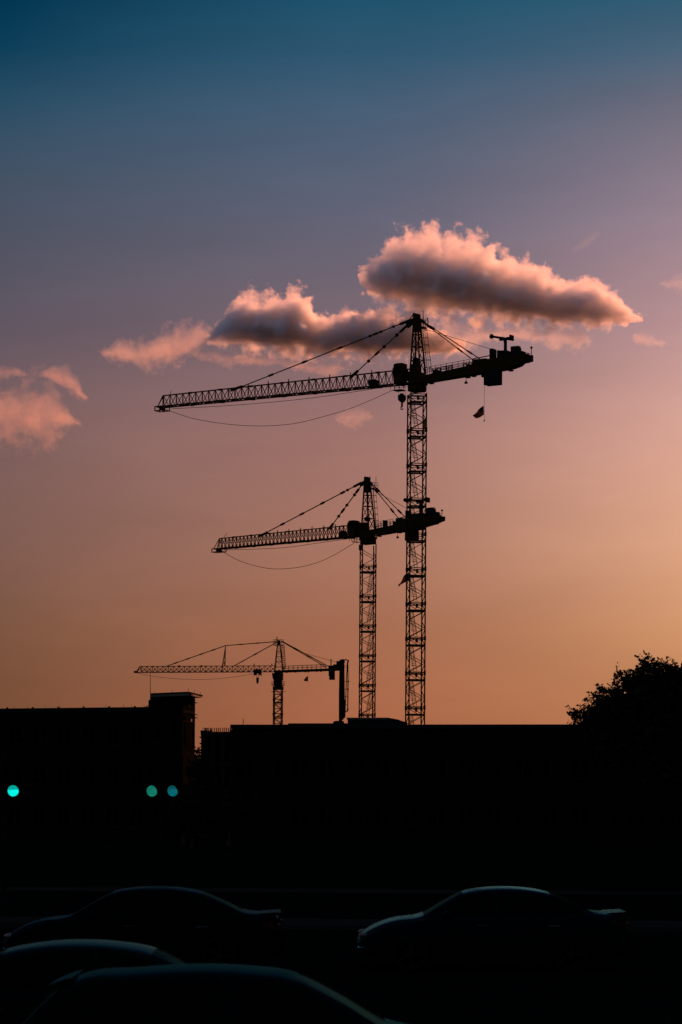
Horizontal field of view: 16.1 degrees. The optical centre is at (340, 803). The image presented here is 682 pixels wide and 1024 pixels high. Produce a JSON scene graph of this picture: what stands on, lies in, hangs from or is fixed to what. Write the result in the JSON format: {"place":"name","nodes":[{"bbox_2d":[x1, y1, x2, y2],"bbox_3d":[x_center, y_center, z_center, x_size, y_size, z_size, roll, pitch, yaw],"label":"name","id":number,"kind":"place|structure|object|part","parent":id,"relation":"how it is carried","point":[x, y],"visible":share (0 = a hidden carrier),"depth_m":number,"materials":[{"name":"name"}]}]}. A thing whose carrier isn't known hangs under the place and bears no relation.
{"place":"outdoors","nodes":[
{"label":"outdoors","id":0,"kind":"place"},
{"bbox_2d":[0,688,202,840],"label":"building","id":1,"kind":"structure","parent":0,"point":[83,771],"depth_m":182.34,"materials":[{"name":"metal"}]},
{"bbox_2d":[8,806,21,825],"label":"window","id":2,"kind":"structure","parent":1,"relation":"in","point":[14,813],"depth_m":182.86,"materials":[{"name":"glass"}]},
{"bbox_2d":[9,725,22,743],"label":"window","id":3,"kind":"structure","parent":1,"relation":"in","point":[15,731],"depth_m":182.86,"materials":[{"name":"glass"}]},
{"bbox_2d":[21,764,22,783],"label":"window","id":4,"kind":"structure","parent":1,"relation":"in","point":[21,764],"depth_m":182.77,"materials":[{"name":"glass"}]},
{"bbox_2d":[32,807,46,826],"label":"window","id":5,"kind":"structure","parent":1,"relation":"in","point":[38,813],"depth_m":182.72,"materials":[{"name":"glass"}]},
{"bbox_2d":[33,764,46,783],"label":"window","id":6,"kind":"structure","parent":1,"relation":"in","point":[39,770],"depth_m":182.72,"materials":[{"name":"glass"}]},
{"bbox_2d":[33,725,46,743],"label":"window","id":7,"kind":"structure","parent":1,"relation":"in","point":[39,731],"depth_m":182.72,"materials":[{"name":"glass"}]},
{"bbox_2d":[56,807,70,826],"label":"window","id":8,"kind":"structure","parent":1,"relation":"in","point":[63,815],"depth_m":182.54,"materials":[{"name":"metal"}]},
{"bbox_2d":[57,764,70,783],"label":"window","id":9,"kind":"structure","parent":1,"relation":"in","point":[63,770],"depth_m":182.54,"materials":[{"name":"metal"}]},
{"bbox_2d":[57,725,70,744],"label":"window","id":10,"kind":"structure","parent":1,"relation":"in","point":[63,731],"depth_m":182.54,"materials":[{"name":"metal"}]},
{"bbox_2d":[81,807,94,826],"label":"window","id":11,"kind":"structure","parent":1,"relation":"in","point":[87,813],"depth_m":182.41,"materials":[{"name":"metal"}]},
{"bbox_2d":[81,765,94,783],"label":"window","id":12,"kind":"structure","parent":1,"relation":"in","point":[87,771],"depth_m":182.41,"materials":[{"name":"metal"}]},
{"bbox_2d":[81,725,95,744],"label":"window","id":13,"kind":"structure","parent":1,"relation":"in","point":[87,731],"depth_m":182.41,"materials":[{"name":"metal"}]},
{"bbox_2d":[105,807,118,826],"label":"window","id":14,"kind":"structure","parent":1,"relation":"in","point":[111,813],"depth_m":182.23,"materials":[{"name":"glass"}]},
{"bbox_2d":[105,765,119,784],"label":"window","id":15,"kind":"structure","parent":1,"relation":"in","point":[111,771],"depth_m":182.23,"materials":[{"name":"glass"}]},
{"bbox_2d":[105,725,119,744],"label":"window","id":16,"kind":"structure","parent":1,"relation":"in","point":[112,733],"depth_m":182.23,"materials":[{"name":"glass"}]},
{"bbox_2d":[129,807,143,826],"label":"window","id":17,"kind":"structure","parent":1,"relation":"in","point":[136,814],"depth_m":182.10,"materials":[{"name":"glass"}]},
{"bbox_2d":[129,765,143,784],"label":"window","id":18,"kind":"structure","parent":1,"relation":"in","point":[136,777],"depth_m":182.10,"materials":[{"name":"glass"}]},
{"bbox_2d":[130,725,143,744],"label":"window","id":19,"kind":"structure","parent":1,"relation":"in","point":[136,731],"depth_m":182.10,"materials":[{"name":"glass"}]},
{"bbox_2d":[154,807,158,826],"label":"window","id":20,"kind":"structure","parent":1,"relation":"in","point":[156,813],"depth_m":181.61,"materials":[{"name":"glass"}]},
{"bbox_2d":[154,722,162,741],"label":"window","id":21,"kind":"structure","parent":1,"relation":"in","point":[158,726],"depth_m":181.57,"materials":[{"name":"glass"}]},
{"bbox_2d":[170,722,178,741],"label":"window","id":22,"kind":"structure","parent":1,"relation":"in","point":[174,726],"depth_m":181.26,"materials":[{"name":"glass"}]},
{"bbox_2d":[195,747,200,770],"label":"tree","id":23,"kind":"object","parent":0,"point":[197,752],"visible":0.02,"depth_m":232.03,"materials":[{"name":"black plant"}]},
{"bbox_2d":[0,834,681,933],"bbox_3d":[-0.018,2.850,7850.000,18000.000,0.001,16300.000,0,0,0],"label":"ground","id":24,"kind":"structure","parent":0,"point":[278,863],"depth_m":114.01,"materials":[{"name":"soil"}]},
{"bbox_2d":[199,728,231,837],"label":"concrete building","id":25,"kind":"structure","parent":24,"relation":"on","point":[216,749],"depth_m":201.55,"materials":[{"name":"concrete"}]},
{"bbox_2d":[134,639,338,724],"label":"tower crane","id":26,"kind":"object","parent":24,"relation":"on","point":[277,677],"visible":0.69,"depth_m":600.08,"materials":[{"name":"black metal"}]},
{"bbox_2d":[211,476,444,717],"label":"tower crane","id":27,"kind":"object","parent":24,"relation":"on","point":[363,532],"visible":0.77,"depth_m":350.08,"materials":[{"name":"metal"}]},
{"bbox_2d":[398,573,408,585],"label":"flag","id":28,"kind":"object","parent":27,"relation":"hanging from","point":[403,579],"visible":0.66,"depth_m":345.31,"materials":[{"name":"red fabric"}]},
{"bbox_2d":[333,659,348,722],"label":"placing boom","id":29,"kind":"object","parent":24,"relation":"on","point":[342,702],"visible":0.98,"depth_m":235.84,"materials":[{"name":"metal"}]},
{"bbox_2d":[154,311,532,723],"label":"tower crane","id":30,"kind":"object","parent":24,"relation":"on","point":[494,366],"visible":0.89,"depth_m":299.79,"materials":[{"name":"metal"}]},
{"bbox_2d":[473,385,484,421],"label":"flag","id":31,"kind":"object","parent":30,"relation":"hanging from","point":[479,413],"visible":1,"depth_m":295.49,"materials":[{"name":"red fabric"}]},
{"bbox_2d":[565,650,681,791],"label":"tree","id":32,"kind":"object","parent":24,"relation":"on","point":[633,732],"visible":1,"depth_m":78.45,"materials":[{"name":"black plant"}]},
{"bbox_2d":[0,929,681,1023],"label":"parking lot","id":33,"kind":"structure","parent":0,"point":[627,989],"depth_m":38.33,"materials":[{"name":"black asphalt"}]},
{"bbox_2d":[0,939,188,1023],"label":"car","id":34,"kind":"object","parent":33,"relation":"on","point":[30,973],"visible":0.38,"depth_m":24.13,"materials":[{"name":"black paint"}]},
{"bbox_3d":[-3.217,1.664,24.081,1.425,0.380,0.224,0,0,0],"label":"side window","id":35,"kind":"part","parent":34,"relation":"part of","materials":[{"name":"black glass"}]},
{"bbox_3d":[-1.980,1.703,24.076,0.900,0.432,0.223,0,0,0],"label":"side window","id":36,"kind":"part","parent":34,"relation":"part of","materials":[{"name":"black glass"}]},
{"bbox_2d":[3,886,282,963],"bbox_3d":[-3.322,2.109,41.000,4.650,1.440,2.150,0,0,0],"label":"car","id":37,"kind":"object","parent":33,"relation":"on","point":[188,925],"visible":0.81,"depth_m":40.16,"materials":[{"name":"black paint"}]},
{"bbox_3d":[-3.769,1.692,40.276,0.900,0.432,0.223,0,0,0],"label":"side window","id":38,"kind":"part","parent":37,"relation":"part of","materials":[{"name":"black glass"}]},
{"bbox_3d":[-2.532,1.669,40.281,1.425,0.380,0.224,0,0,0],"label":"side window","id":39,"kind":"part","parent":37,"relation":"part of","materials":[{"name":"black glass"}]},
{"bbox_3d":[-2.007,1.651,41.000,0.675,0.327,1.488,0,0,0],"label":"rear window","id":40,"kind":"part","parent":37,"relation":"part of","materials":[{"name":"black glass"}]},
{"bbox_2d":[22,964,405,1023],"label":"car","id":41,"kind":"object","parent":33,"relation":"on","point":[204,994],"visible":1,"depth_m":19.64,"materials":[{"name":"black paint"}]},
{"bbox_3d":[-2.437,1.644,20.300,0.339,0.352,1.157,0,0,0],"label":"rear window","id":42,"kind":"part","parent":41,"relation":"part of","materials":[{"name":"black glass"}]},
{"bbox_3d":[-1.726,1.681,19.587,1.495,0.504,0.224,0,0,1],"label":"side window","id":43,"kind":"part","parent":41,"relation":"part of","materials":[{"name":"black glass"}]},
{"bbox_3d":[-0.405,1.685,19.576,0.881,0.481,0.223,0,0,0],"label":"side window","id":44,"kind":"part","parent":41,"relation":"part of","materials":[{"name":"black glass"}]},
{"bbox_2d":[357,886,629,972],"bbox_3d":[2.615,2.147,42.000,4.650,1.440,2.150,0,0,0],"label":"car","id":45,"kind":"object","parent":33,"relation":"on","point":[514,923],"visible":1,"depth_m":41.14,"materials":[{"name":"black paint"}]},
{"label":"side window","id":46,"kind":"part","parent":45,"relation":"part of","materials":[{"name":"black glass"}]},
{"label":"side window","id":47,"kind":"part","parent":45,"relation":"part of","materials":[{"name":"black glass"}]},
{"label":"rear window","id":48,"kind":"part","parent":45,"relation":"part of","materials":[{"name":"black glass"}]},
{"bbox_2d":[0,895,681,919],"bbox_3d":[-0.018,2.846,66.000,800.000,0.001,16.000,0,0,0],"label":"road","id":49,"kind":"structure","parent":0,"point":[360,907],"depth_m":67.80,"materials":[{"name":"black asphalt"}]},
{"bbox_2d":[0,890,681,920],"bbox_3d":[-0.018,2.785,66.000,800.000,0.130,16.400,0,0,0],"label":"kerb","id":50,"kind":"structure","parent":49,"relation":"on","point":[435,895],"depth_m":74.00,"materials":[{"name":"black"}]},
{"bbox_2d":[385,908,418,908],"bbox_3d":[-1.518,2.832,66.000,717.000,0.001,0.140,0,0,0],"label":"lane markings","id":51,"kind":"object","parent":49,"relation":"on","point":[401,908],"visible":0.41,"depth_m":66.00,"materials":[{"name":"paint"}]},
{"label":"signal pole","id":52,"kind":"object","parent":49,"relation":"on","visible":0},
{"bbox_2d":[6,757,21,797],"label":"traffic signal","id":53,"kind":"object","parent":52,"relation":"attached to","point":[13,777],"visible":1,"depth_m":65.01,"materials":[{"name":"teal"}]},
{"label":"signal pole","id":54,"kind":"object","parent":49,"relation":"on","visible":0},
{"bbox_2d":[145,757,160,798],"bbox_3d":[-5.072,-0.710,65.042,0.380,1.120,0.475,0,0,9],"label":"traffic signal","id":55,"kind":"object","parent":54,"relation":"attached to","point":[153,779],"visible":1,"depth_m":65.00,"materials":[{"name":"teal"}]},
{"bbox_2d":[166,757,182,797],"bbox_3d":[-4.510,-0.715,65.041,0.380,1.120,0.475,0,0,14],"label":"traffic signal","id":56,"kind":"object","parent":54,"relation":"attached to","point":[174,777],"visible":1,"depth_m":64.99,"materials":[{"name":"teal"}]},
{"bbox_2d":[0,887,681,931],"bbox_3d":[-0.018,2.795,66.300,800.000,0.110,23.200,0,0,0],"label":"pavement","id":57,"kind":"structure","parent":0,"point":[360,924],"depth_m":57.41,"materials":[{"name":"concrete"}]},
{"bbox_2d":[0,0,681,782],"label":"sky","id":58,"kind":"structure","parent":0,"point":[196,195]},
{"bbox_2d":[230,718,681,841],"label":"building","id":59,"kind":"structure","parent":0,"point":[372,778],"depth_m":196.38,"materials":[{"name":"brick"}]},
{"bbox_2d":[237,758,253,776],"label":"window","id":60,"kind":"structure","parent":59,"relation":"in","point":[245,766],"depth_m":199.85,"materials":[{"name":"glass"}]},
{"bbox_2d":[245,815,253,824],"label":"window","id":61,"kind":"structure","parent":59,"relation":"in","point":[249,823],"depth_m":199.75,"materials":[{"name":"glass"}]},
{"bbox_2d":[263,805,280,824],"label":"window","id":62,"kind":"structure","parent":59,"relation":"in","point":[276,819],"depth_m":199.31,"materials":[{"name":"glass"}]},
{"bbox_2d":[264,758,280,777],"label":"window","id":63,"kind":"structure","parent":59,"relation":"in","point":[272,766],"depth_m":199.36,"materials":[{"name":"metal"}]},
{"bbox_2d":[291,806,307,824],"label":"window","id":64,"kind":"structure","parent":59,"relation":"in","point":[299,814],"depth_m":198.88,"materials":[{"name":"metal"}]},
{"bbox_2d":[291,758,308,777],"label":"window","id":65,"kind":"structure","parent":59,"relation":"in","point":[299,766],"depth_m":198.88,"materials":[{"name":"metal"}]},
{"bbox_2d":[318,806,335,824],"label":"window","id":66,"kind":"structure","parent":59,"relation":"in","point":[326,814],"depth_m":198.39,"materials":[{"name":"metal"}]},
{"bbox_2d":[318,758,335,777],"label":"window","id":67,"kind":"structure","parent":59,"relation":"in","point":[326,766],"depth_m":198.39,"materials":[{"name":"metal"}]},
{"bbox_2d":[345,806,362,825],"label":"window","id":68,"kind":"structure","parent":59,"relation":"in","point":[353,814],"depth_m":197.91,"materials":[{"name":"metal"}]},
{"bbox_2d":[346,758,363,777],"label":"window","id":69,"kind":"structure","parent":59,"relation":"in","point":[354,766],"depth_m":197.91,"materials":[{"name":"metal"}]},
{"bbox_2d":[373,806,390,825],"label":"window","id":70,"kind":"structure","parent":59,"relation":"in","point":[381,814],"depth_m":197.43,"materials":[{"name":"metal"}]},
{"bbox_2d":[373,758,390,777],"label":"window","id":71,"kind":"structure","parent":59,"relation":"in","point":[381,766],"depth_m":197.43,"materials":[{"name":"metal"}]},
{"bbox_2d":[401,806,418,825],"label":"window","id":72,"kind":"structure","parent":59,"relation":"in","point":[409,814],"depth_m":196.94,"materials":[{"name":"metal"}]},
{"bbox_2d":[401,758,418,777],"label":"window","id":73,"kind":"structure","parent":59,"relation":"in","point":[409,766],"depth_m":196.94,"materials":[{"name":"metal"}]},
{"bbox_2d":[429,806,446,825],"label":"window","id":74,"kind":"structure","parent":59,"relation":"in","point":[437,814],"depth_m":196.46,"materials":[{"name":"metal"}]},
{"bbox_2d":[429,758,446,777],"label":"window","id":75,"kind":"structure","parent":59,"relation":"in","point":[437,766],"depth_m":196.46,"materials":[{"name":"glass"}]},
{"bbox_2d":[457,807,474,825],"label":"window","id":76,"kind":"structure","parent":59,"relation":"in","point":[465,815],"depth_m":195.98,"materials":[{"name":"glass"}]},
{"bbox_2d":[457,759,474,777],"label":"window","id":77,"kind":"structure","parent":59,"relation":"in","point":[465,767],"depth_m":195.98,"materials":[{"name":"glass"}]},
{"bbox_2d":[485,807,502,826],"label":"window","id":78,"kind":"structure","parent":59,"relation":"in","point":[493,815],"depth_m":195.46,"materials":[{"name":"glass"}]},
{"bbox_2d":[485,759,503,777],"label":"window","id":79,"kind":"structure","parent":59,"relation":"in","point":[493,767],"depth_m":195.51,"materials":[{"name":"glass"}]},
{"bbox_2d":[513,807,531,826],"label":"window","id":80,"kind":"structure","parent":59,"relation":"in","point":[522,816],"depth_m":194.98,"materials":[{"name":"glass"}]},
{"bbox_2d":[513,759,531,778],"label":"window","id":81,"kind":"structure","parent":59,"relation":"in","point":[522,767],"depth_m":194.98,"materials":[{"name":"glass"}]},
{"bbox_2d":[542,807,559,826],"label":"window","id":82,"kind":"structure","parent":59,"relation":"in","point":[550,815],"depth_m":194.51,"materials":[{"name":"glass"}]},
{"bbox_2d":[542,759,560,778],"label":"window","id":83,"kind":"structure","parent":59,"relation":"in","point":[550,767],"depth_m":194.51,"materials":[{"name":"glass"}]},
{"bbox_2d":[570,807,588,826],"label":"window","id":84,"kind":"structure","parent":59,"relation":"in","point":[579,816],"depth_m":194.03,"materials":[{"name":"glass"}]},
{"bbox_2d":[571,759,588,778],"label":"window","id":85,"kind":"structure","parent":59,"relation":"in","point":[579,767],"depth_m":194.03,"materials":[{"name":"glass"}]},
{"bbox_2d":[599,808,617,827],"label":"window","id":86,"kind":"structure","parent":59,"relation":"in","point":[608,817],"depth_m":193.56,"materials":[{"name":"glass"}]},
{"bbox_2d":[599,773,617,778],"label":"window","id":87,"kind":"structure","parent":59,"relation":"in","point":[601,776],"depth_m":193.61,"materials":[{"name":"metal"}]},
{"bbox_2d":[628,808,646,827],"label":"window","id":88,"kind":"structure","parent":59,"relation":"in","point":[637,817],"depth_m":193.04,"materials":[{"name":"glass"}]},
{"bbox_2d":[657,808,675,827],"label":"window","id":89,"kind":"structure","parent":59,"relation":"in","point":[666,817],"depth_m":192.57,"materials":[{"name":"glass"}]}
]}

